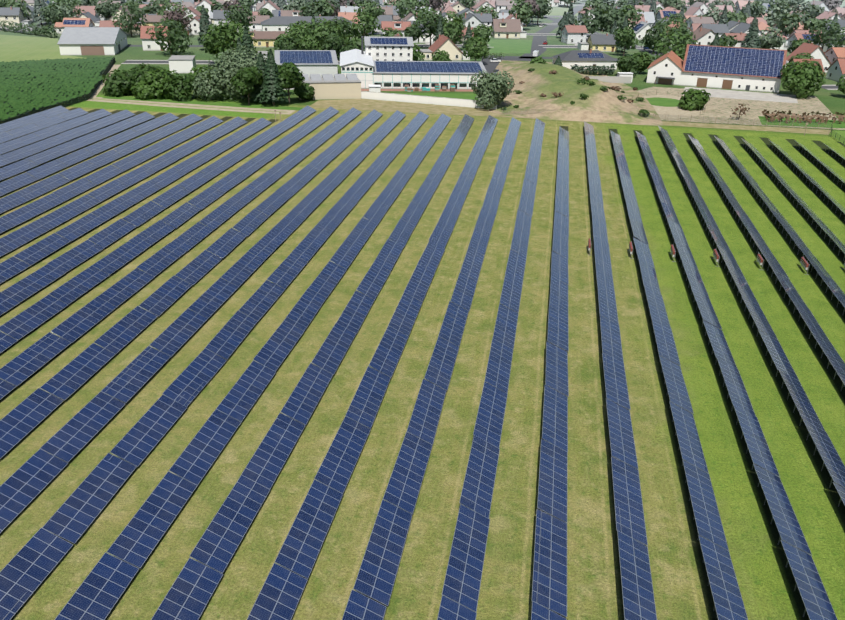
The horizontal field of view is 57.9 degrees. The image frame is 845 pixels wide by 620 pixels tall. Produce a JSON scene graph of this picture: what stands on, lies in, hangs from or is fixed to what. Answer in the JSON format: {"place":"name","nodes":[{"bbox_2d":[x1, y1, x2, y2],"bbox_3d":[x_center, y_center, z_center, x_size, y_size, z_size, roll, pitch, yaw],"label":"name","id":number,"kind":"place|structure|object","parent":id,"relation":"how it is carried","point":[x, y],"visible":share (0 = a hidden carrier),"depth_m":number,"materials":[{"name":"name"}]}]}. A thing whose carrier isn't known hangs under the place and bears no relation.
{"place":"outdoors","nodes":[
{"label":"outdoors","id":0,"kind":"place"},
{"bbox_2d":[0,35,86,61],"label":"meadow","id":1,"kind":"structure","parent":0,"point":[17,48],"depth_m":400.36,"materials":[{"name":"plant"}]},
{"bbox_2d":[168,55,195,73],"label":"shed","id":2,"kind":"structure","parent":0,"point":[183,63],"depth_m":338.50,"materials":[{"name":"paint"}]},
{"bbox_2d":[86,65,295,114],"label":"farm track","id":3,"kind":"structure","parent":0,"point":[288,112],"depth_m":274.98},
{"bbox_2d":[0,0,844,619],"bbox_3d":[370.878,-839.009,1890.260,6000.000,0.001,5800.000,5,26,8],"label":"ground","id":4,"kind":"structure","parent":0,"point":[764,576],"depth_m":107.30,"materials":[{"name":"plant"}]},
{"bbox_2d":[5,0,31,17],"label":"village tree","id":5,"kind":"object","parent":4,"relation":"on","point":[13,3],"visible":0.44,"depth_m":507.70,"materials":[{"name":"green plant"}]},
{"bbox_2d":[0,20,58,37],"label":"meadow hedge","id":6,"kind":"object","parent":4,"relation":"on","point":[18,28],"depth_m":455.17,"materials":[{"name":"green plant"}]},
{"bbox_2d":[32,0,45,24],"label":"village tree","id":7,"kind":"object","parent":4,"relation":"on","point":[36,12],"visible":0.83,"depth_m":500.47,"materials":[{"name":"green plant"}]},
{"bbox_2d":[40,5,64,23],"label":"village tree","id":8,"kind":"object","parent":4,"relation":"on","point":[56,14],"visible":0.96,"depth_m":466.60,"materials":[{"name":"green plant"}]},
{"bbox_2d":[0,56,114,123],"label":"maize field","id":9,"kind":"structure","parent":4,"relation":"on","point":[28,86],"depth_m":297.43,"materials":[{"name":"plant"}]},
{"bbox_2d":[46,0,84,17],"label":"village tree","id":10,"kind":"object","parent":4,"relation":"on","point":[73,6],"visible":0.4,"depth_m":502.29,"materials":[{"name":"green plant"}]},
{"bbox_2d":[57,27,127,54],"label":"hall","id":11,"kind":"structure","parent":4,"relation":"on","point":[92,41],"depth_m":386.33,"materials":[{"name":"white metal"}]},
{"bbox_2d":[94,0,113,19],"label":"village tree","id":12,"kind":"object","parent":4,"relation":"on","point":[103,9],"visible":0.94,"depth_m":518.69,"materials":[{"name":"green plant"}]},
{"bbox_2d":[102,69,136,96],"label":"tree","id":13,"kind":"object","parent":4,"relation":"on","point":[116,83],"visible":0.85,"depth_m":285.80,"materials":[{"name":"green plant"}]},
{"bbox_2d":[112,2,148,36],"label":"village tree","id":14,"kind":"object","parent":4,"relation":"on","point":[131,21],"visible":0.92,"depth_m":449.79,"materials":[{"name":"green plant"}]},
{"bbox_2d":[130,81,154,99],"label":"bush","id":15,"kind":"object","parent":4,"relation":"on","point":[141,91],"visible":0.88,"depth_m":281.74,"materials":[{"name":"green plant"}]},
{"bbox_2d":[126,63,164,95],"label":"tree","id":16,"kind":"object","parent":4,"relation":"on","point":[149,67],"visible":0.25,"depth_m":286.71,"materials":[{"name":"green plant"}]},
{"bbox_2d":[140,26,170,50],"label":"house","id":17,"kind":"structure","parent":4,"relation":"on","point":[148,44],"depth_m":403.76,"materials":[{"name":"paint"}]},
{"bbox_2d":[142,68,179,98],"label":"tree","id":18,"kind":"object","parent":4,"relation":"on","point":[158,88],"visible":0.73,"depth_m":282.77,"materials":[{"name":"green plant"}]},
{"bbox_2d":[146,18,191,55],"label":"village tree","id":19,"kind":"object","parent":4,"relation":"on","point":[177,41],"visible":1,"depth_m":384.50,"materials":[{"name":"green plant"}]},
{"bbox_2d":[157,0,192,21],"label":"village tree","id":20,"kind":"object","parent":4,"relation":"on","point":[175,6],"visible":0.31,"depth_m":477.94,"materials":[{"name":"green plant"}]},
{"bbox_2d":[163,7,191,34],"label":"village tree","id":21,"kind":"object","parent":4,"relation":"on","point":[176,15],"visible":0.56,"depth_m":456.49,"materials":[{"name":"plant"}]},
{"bbox_2d":[162,73,193,101],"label":"tree","id":22,"kind":"object","parent":4,"relation":"on","point":[180,87],"visible":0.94,"depth_m":281.14,"materials":[{"name":"green plant"}]},
{"bbox_2d":[103,96,302,109],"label":"dirt path","id":23,"kind":"structure","parent":4,"relation":"on","point":[219,104],"depth_m":279.06,"materials":[{"name":"soil"}]},
{"bbox_2d":[230,66,262,104],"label":"dark round tree","id":24,"kind":"object","parent":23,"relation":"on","point":[246,80],"visible":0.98,"depth_m":271.88,"materials":[{"name":"green plant"}]},
{"bbox_2d":[196,5,211,46],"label":"village tree","id":25,"kind":"object","parent":4,"relation":"on","point":[203,27],"visible":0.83,"depth_m":404.18,"materials":[{"name":"green plant"}]},
{"bbox_2d":[191,67,229,100],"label":"willow tree","id":26,"kind":"object","parent":4,"relation":"on","point":[199,80],"visible":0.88,"depth_m":280.66,"materials":[{"name":"plant"}]},
{"bbox_2d":[200,18,240,67],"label":"village tree","id":27,"kind":"object","parent":4,"relation":"on","point":[211,42],"visible":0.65,"depth_m":347.06,"materials":[{"name":"green plant"}]},
{"bbox_2d":[213,25,256,58],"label":"village tree","id":28,"kind":"object","parent":4,"relation":"on","point":[223,48],"visible":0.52,"depth_m":343.23,"materials":[{"name":"green plant"}]},
{"bbox_2d":[207,45,267,99],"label":"silver willow tree","id":29,"kind":"object","parent":4,"relation":"on","point":[233,64],"visible":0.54,"depth_m":281.20,"materials":[{"name":"green plant"}]},
{"bbox_2d":[223,4,255,27],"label":"village tree","id":30,"kind":"object","parent":4,"relation":"on","point":[241,17],"visible":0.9,"depth_m":445.77,"materials":[{"name":"green plant"}]},
{"bbox_2d":[239,26,254,58],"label":"village tree","id":31,"kind":"object","parent":4,"relation":"on","point":[246,38],"visible":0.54,"depth_m":319.69,"materials":[{"name":"green plant"}]},
{"bbox_2d":[250,52,270,102],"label":"spruce","id":32,"kind":"object","parent":4,"relation":"on","point":[261,64],"visible":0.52,"depth_m":275.61,"materials":[{"name":"green plant"}]},
{"bbox_2d":[249,29,286,46],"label":"bungalow","id":33,"kind":"object","parent":4,"relation":"on","point":[264,38],"visible":0.38,"depth_m":427.27,"materials":[{"name":"red tile"}]},
{"bbox_2d":[259,49,288,105],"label":"spruce","id":34,"kind":"object","parent":4,"relation":"on","point":[270,82],"visible":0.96,"depth_m":272.42,"materials":[{"name":"green plant"}]},
{"bbox_2d":[274,62,304,103],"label":"dark round tree","id":35,"kind":"object","parent":4,"relation":"on","point":[291,76],"visible":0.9,"depth_m":274.19,"materials":[{"name":"green plant"}]},
{"bbox_2d":[283,25,310,38],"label":"village tree","id":36,"kind":"object","parent":4,"relation":"on","point":[298,32],"visible":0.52,"depth_m":387.31,"materials":[{"name":"green plant"}]},
{"bbox_2d":[294,82,314,100],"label":"round bush","id":37,"kind":"object","parent":4,"relation":"on","point":[305,91],"visible":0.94,"depth_m":284.06,"materials":[{"name":"green plant"}]},
{"bbox_2d":[274,50,338,76],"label":"shed","id":38,"kind":"structure","parent":4,"relation":"on","point":[309,62],"depth_m":338.26,"materials":[{"name":"white metal"}]},
{"bbox_2d":[261,14,354,37],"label":"house","id":39,"kind":"structure","parent":4,"relation":"on","point":[277,23],"depth_m":464.19,"materials":[{"name":"grey tile"}]},
{"bbox_2d":[296,35,321,49],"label":"tree","id":40,"kind":"object","parent":4,"relation":"on","point":[309,43],"visible":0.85,"depth_m":379.05,"materials":[{"name":"green plant"}]},
{"bbox_2d":[304,17,334,42],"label":"village tree","id":41,"kind":"object","parent":4,"relation":"on","point":[311,26],"visible":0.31,"depth_m":402.54,"materials":[{"name":"green plant"}]},
{"bbox_2d":[298,74,360,99],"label":"warehouse","id":42,"kind":"structure","parent":4,"relation":"on","point":[336,86],"depth_m":291.52,"materials":[{"name":"paint"}]},
{"bbox_2d":[312,20,346,48],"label":"village tree","id":43,"kind":"object","parent":4,"relation":"on","point":[327,31],"visible":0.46,"depth_m":395.00,"materials":[{"name":"green plant"}]},
{"bbox_2d":[319,33,345,56],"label":"tree","id":44,"kind":"object","parent":4,"relation":"on","point":[337,45],"visible":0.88,"depth_m":380.97,"materials":[{"name":"green plant"}]},
{"bbox_2d":[322,17,353,50],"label":"village tree","id":45,"kind":"object","parent":4,"relation":"on","point":[344,23],"visible":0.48,"depth_m":403.04,"materials":[{"name":"green plant"}]},
{"bbox_2d":[340,39,364,51],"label":"village tree","id":46,"kind":"object","parent":4,"relation":"on","point":[353,44],"visible":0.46,"depth_m":357.06,"materials":[{"name":"green plant"}]},
{"bbox_2d":[340,49,374,88],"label":"factory hall","id":47,"kind":"structure","parent":4,"relation":"on","point":[357,63],"depth_m":312.59,"materials":[{"name":"paint"}]},
{"bbox_2d":[348,12,380,38],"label":"village tree","id":48,"kind":"object","parent":4,"relation":"on","point":[367,28],"visible":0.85,"depth_m":409.83,"materials":[{"name":"green plant"}]},
{"bbox_2d":[353,0,381,33],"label":"village tree","id":49,"kind":"object","parent":4,"relation":"on","point":[372,10],"visible":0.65,"depth_m":482.65,"materials":[{"name":"green plant"}]},
{"bbox_2d":[361,36,413,60],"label":"apartment building","id":50,"kind":"structure","parent":4,"relation":"on","point":[388,48],"depth_m":338.04,"materials":[{"name":"paint"}]},
{"bbox_2d":[394,0,428,17],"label":"village tree","id":51,"kind":"object","parent":4,"relation":"on","point":[409,6],"visible":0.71,"depth_m":538.81,"materials":[{"name":"green plant"}]},
{"bbox_2d":[404,25,422,40],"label":"village tree","id":52,"kind":"object","parent":4,"relation":"on","point":[409,31],"visible":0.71,"depth_m":434.87,"materials":[{"name":"green plant"}]},
{"bbox_2d":[361,89,472,91],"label":"paved workshop apron","id":53,"kind":"object","parent":4,"relation":"on","point":[465,90],"visible":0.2,"depth_m":313.91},
{"bbox_2d":[405,84,454,91],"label":"yard crates and pallets","id":54,"kind":"object","parent":53,"relation":"on","point":[424,89],"visible":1,"depth_m":311.71,"materials":[{"name":"teal plastic"}]},
{"bbox_2d":[0,0,837,89],"bbox_3d":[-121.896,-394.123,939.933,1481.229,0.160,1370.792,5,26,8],"label":"village streets","id":55,"kind":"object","parent":4,"relation":"on","point":[826,87],"visible":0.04,"depth_m":455.34,"materials":[{"name":"asphalt"}]},
{"bbox_2d":[299,1,325,15],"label":"village tree","id":56,"kind":"object","parent":55,"relation":"on","point":[308,10],"visible":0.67,"depth_m":510.18,"materials":[{"name":"green plant"}]},
{"bbox_2d":[313,0,333,15],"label":"village tree","id":57,"kind":"object","parent":55,"relation":"on","point":[328,9],"visible":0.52,"depth_m":517.21,"materials":[{"name":"green plant"}]},
{"bbox_2d":[0,0,844,81],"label":"village houses","id":58,"kind":"structure","parent":4,"relation":"on","point":[706,30],"depth_m":474.26,"materials":[{"name":"paint"}]},
{"bbox_2d":[1,118,844,619],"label":"solar panel supports","id":59,"kind":"object","parent":4,"relation":"on","point":[691,292],"visible":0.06,"depth_m":147.22,"materials":[{"name":"metal"}]},
{"bbox_2d":[0,105,844,619],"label":"solar modules","id":60,"kind":"object","parent":59,"relation":"on","point":[32,563],"visible":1,"depth_m":109.55,"materials":[{"name":"blue glass"}]},
{"bbox_2d":[11,0,844,27],"bbox_3d":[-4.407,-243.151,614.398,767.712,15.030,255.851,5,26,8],"label":"village houses","id":61,"kind":"structure","parent":4,"relation":"on","point":[695,9],"depth_m":595.24,"materials":[{"name":"white tile"}]},
{"bbox_2d":[361,91,496,108],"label":"white boundary wall","id":62,"kind":"structure","parent":4,"relation":"on","point":[420,99],"depth_m":287.48,"materials":[{"name":"paint"}]},
{"bbox_2d":[373,61,485,88],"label":"factory wing","id":63,"kind":"object","parent":4,"relation":"on","point":[402,74],"visible":0.73,"depth_m":316.16,"materials":[{"name":"paint"}]},
{"bbox_2d":[416,9,447,45],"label":"village tree","id":64,"kind":"object","parent":4,"relation":"on","point":[431,25],"visible":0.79,"depth_m":428.40,"materials":[{"name":"green plant"}]},
{"bbox_2d":[394,93,476,99],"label":"lawn","id":65,"kind":"structure","parent":4,"relation":"on","point":[471,96],"depth_m":304.96,"materials":[{"name":"plant"}]},
{"bbox_2d":[432,49,451,60],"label":"yard tree","id":66,"kind":"object","parent":4,"relation":"on","point":[442,55],"visible":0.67,"depth_m":357.45,"materials":[{"name":"green plant"}]},
{"bbox_2d":[52,0,844,14],"bbox_3d":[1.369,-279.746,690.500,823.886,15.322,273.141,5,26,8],"label":"village houses","id":67,"kind":"structure","parent":4,"relation":"on","point":[498,5],"depth_m":684.76,"materials":[{"name":"red tile"}]},
{"bbox_2d":[434,17,464,43],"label":"village tree","id":68,"kind":"object","parent":4,"relation":"on","point":[450,33],"visible":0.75,"depth_m":423.50,"materials":[{"name":"green plant"}]},
{"bbox_2d":[463,35,488,60],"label":"yard tree","id":69,"kind":"object","parent":4,"relation":"on","point":[476,47],"visible":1,"depth_m":378.79,"materials":[{"name":"green plant"}]},
{"bbox_2d":[471,24,493,41],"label":"village tree","id":70,"kind":"object","parent":4,"relation":"on","point":[484,32],"visible":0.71,"depth_m":430.95,"materials":[{"name":"green plant"}]},
{"bbox_2d":[470,70,514,109],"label":"silver poplar tree","id":71,"kind":"object","parent":4,"relation":"on","point":[486,89],"visible":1,"depth_m":275.70,"materials":[{"name":"green plant"}]},
{"bbox_2d":[481,57,517,72],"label":"asphalt yard","id":72,"kind":"structure","parent":4,"relation":"on","point":[489,66],"depth_m":389.13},
{"bbox_2d":[487,40,531,52],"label":"park lawn","id":73,"kind":"structure","parent":4,"relation":"on","point":[512,46],"depth_m":456.57,"materials":[{"name":"plant"}]},
{"bbox_2d":[508,0,535,24],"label":"village tree","id":74,"kind":"object","parent":4,"relation":"on","point":[527,10],"visible":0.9,"depth_m":536.88,"materials":[{"name":"green plant"}]},
{"bbox_2d":[531,0,550,25],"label":"village tree","id":75,"kind":"object","parent":4,"relation":"on","point":[543,7],"visible":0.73,"depth_m":569.64,"materials":[{"name":"green plant"}]},
{"bbox_2d":[310,99,830,134],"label":"headland","id":76,"kind":"structure","parent":4,"relation":"on","point":[376,105],"depth_m":276.53,"materials":[{"name":"beige soil"}]},
{"bbox_2d":[479,60,662,125],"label":"earth mound","id":77,"kind":"object","parent":4,"relation":"on","point":[601,106],"visible":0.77,"depth_m":282.65,"materials":[{"name":"beige soil"}]},
{"bbox_2d":[552,49,618,69],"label":"house","id":78,"kind":"structure","parent":4,"relation":"on","point":[569,58],"depth_m":374.54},
{"bbox_2d":[578,5,606,33],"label":"village tree","id":79,"kind":"object","parent":4,"relation":"on","point":[593,25],"visible":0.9,"depth_m":497.60,"materials":[{"name":"green plant"}]},
{"bbox_2d":[570,65,615,74],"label":"house hedge","id":80,"kind":"object","parent":4,"relation":"on","point":[587,70],"depth_m":358.45,"materials":[{"name":"green plant"}]},
{"bbox_2d":[589,76,631,82],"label":"wall","id":81,"kind":"structure","parent":4,"relation":"on","point":[614,79],"depth_m":339.97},
{"bbox_2d":[599,8,624,32],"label":"village tree","id":82,"kind":"object","parent":4,"relation":"on","point":[608,24],"visible":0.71,"depth_m":495.38,"materials":[{"name":"green plant"}]},
{"bbox_2d":[613,26,638,55],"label":"village tree","id":83,"kind":"object","parent":4,"relation":"on","point":[625,36],"visible":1,"depth_m":419.87,"materials":[{"name":"green plant"}]},
{"bbox_2d":[616,55,639,75],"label":"tree","id":84,"kind":"object","parent":4,"relation":"on","point":[625,64],"visible":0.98,"depth_m":354.20,"materials":[{"name":"green plant"}]},
{"bbox_2d":[615,4,643,27],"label":"village tree","id":85,"kind":"object","parent":4,"relation":"on","point":[630,13],"visible":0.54,"depth_m":502.27,"materials":[{"name":"green plant"}]},
{"bbox_2d":[632,51,653,73],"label":"tree","id":86,"kind":"object","parent":4,"relation":"on","point":[644,60],"visible":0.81,"depth_m":361.78,"materials":[{"name":"green plant"}]},
{"bbox_2d":[639,26,669,52],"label":"village tree","id":87,"kind":"object","parent":4,"relation":"on","point":[648,39],"visible":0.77,"depth_m":435.52,"materials":[{"name":"green plant"}]},
{"bbox_2d":[646,50,683,84],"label":"barn annex","id":88,"kind":"object","parent":4,"relation":"on","point":[667,69],"visible":0.9,"depth_m":339.40,"materials":[{"name":"paint"}]},
{"bbox_2d":[655,15,690,39],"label":"village tree","id":89,"kind":"object","parent":4,"relation":"on","point":[669,28],"visible":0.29,"depth_m":451.21,"materials":[{"name":"green plant"}]},
{"bbox_2d":[651,29,697,60],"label":"village tree","id":90,"kind":"object","parent":4,"relation":"on","point":[660,44],"visible":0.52,"depth_m":370.94,"materials":[{"name":"green plant"}]},
{"bbox_2d":[668,26,695,52],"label":"village tree","id":91,"kind":"object","parent":4,"relation":"on","point":[684,29],"visible":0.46,"depth_m":418.57,"materials":[{"name":"green plant"}]},
{"bbox_2d":[705,6,722,22],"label":"village tree","id":92,"kind":"object","parent":4,"relation":"on","point":[715,15],"visible":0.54,"depth_m":567.89,"materials":[{"name":"plant"}]},
{"bbox_2d":[681,44,786,92],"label":"barn","id":93,"kind":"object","parent":4,"relation":"on","point":[737,68],"visible":0.92,"depth_m":332.36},
{"bbox_2d":[727,10,749,22],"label":"village tree","id":94,"kind":"object","parent":4,"relation":"on","point":[741,17],"visible":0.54,"depth_m":518.02,"materials":[{"name":"green plant"}]},
{"bbox_2d":[743,19,760,47],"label":"village tree","id":95,"kind":"object","parent":4,"relation":"on","point":[753,39],"visible":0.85,"depth_m":423.54,"materials":[{"name":"green plant"}]},
{"bbox_2d":[757,26,785,49],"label":"village tree","id":96,"kind":"object","parent":4,"relation":"on","point":[768,41],"visible":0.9,"depth_m":428.66,"materials":[{"name":"plant"}]},
{"bbox_2d":[762,5,794,26],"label":"village tree","id":97,"kind":"object","parent":4,"relation":"on","point":[770,18],"visible":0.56,"depth_m":553.65,"materials":[{"name":"plant"}]},
{"bbox_2d":[768,0,789,14],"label":"village tree","id":98,"kind":"object","parent":4,"relation":"on","point":[779,4],"visible":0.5,"depth_m":639.86,"materials":[{"name":"green plant"}]},
{"bbox_2d":[775,13,802,36],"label":"village tree","id":99,"kind":"object","parent":4,"relation":"on","point":[783,22],"visible":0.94,"depth_m":502.23,"materials":[{"name":"green plant"}]},
{"bbox_2d":[758,116,844,127],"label":"garden","id":100,"kind":"object","parent":4,"relation":"on","point":[829,124],"visible":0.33,"depth_m":269.51,"materials":[{"name":"plant"}]},
{"bbox_2d":[780,60,825,98],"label":"tree","id":101,"kind":"object","parent":4,"relation":"on","point":[800,80],"visible":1,"depth_m":312.87,"materials":[{"name":"green plant"}]},
{"bbox_2d":[804,4,824,18],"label":"village tree","id":102,"kind":"object","parent":4,"relation":"on","point":[814,10],"visible":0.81,"depth_m":620.93,"materials":[{"name":"green plant"}]},
{"bbox_2d":[806,17,843,49],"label":"village tree","id":103,"kind":"object","parent":4,"relation":"on","point":[825,36],"visible":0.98,"depth_m":435.25,"materials":[{"name":"green plant"}]},
{"bbox_2d":[516,3,584,60],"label":"road","id":104,"kind":"structure","parent":0,"point":[539,39],"depth_m":493.48,"materials":[{"name":"asphalt"}]},
{"bbox_2d":[644,95,702,118],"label":"paddock sand track","id":105,"kind":"structure","parent":0,"point":[672,112],"depth_m":284.97,"materials":[{"name":"sand"}]},
{"bbox_2d":[646,97,679,106],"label":"grass patch","id":106,"kind":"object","parent":105,"relation":"on","point":[663,102],"depth_m":301.22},
{"bbox_2d":[637,87,844,129],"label":"bare soil","id":107,"kind":"structure","parent":0,"point":[719,108],"depth_m":293.58,"materials":[{"name":"soil"}]},
{"bbox_2d":[678,88,710,110],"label":"yard tree","id":108,"kind":"object","parent":107,"relation":"on","point":[692,99],"visible":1,"depth_m":285.74,"materials":[{"name":"green plant"}]},
{"bbox_2d":[683,87,797,102],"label":"farm yard gravel","id":109,"kind":"structure","parent":107,"relation":"on","point":[745,95],"depth_m":319.07,"materials":[{"name":"gravel"}]},
{"bbox_2d":[762,109,844,123],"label":"hedge","id":110,"kind":"object","parent":107,"relation":"on","point":[804,116],"visible":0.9,"depth_m":270.47,"materials":[{"name":"brown plant"}]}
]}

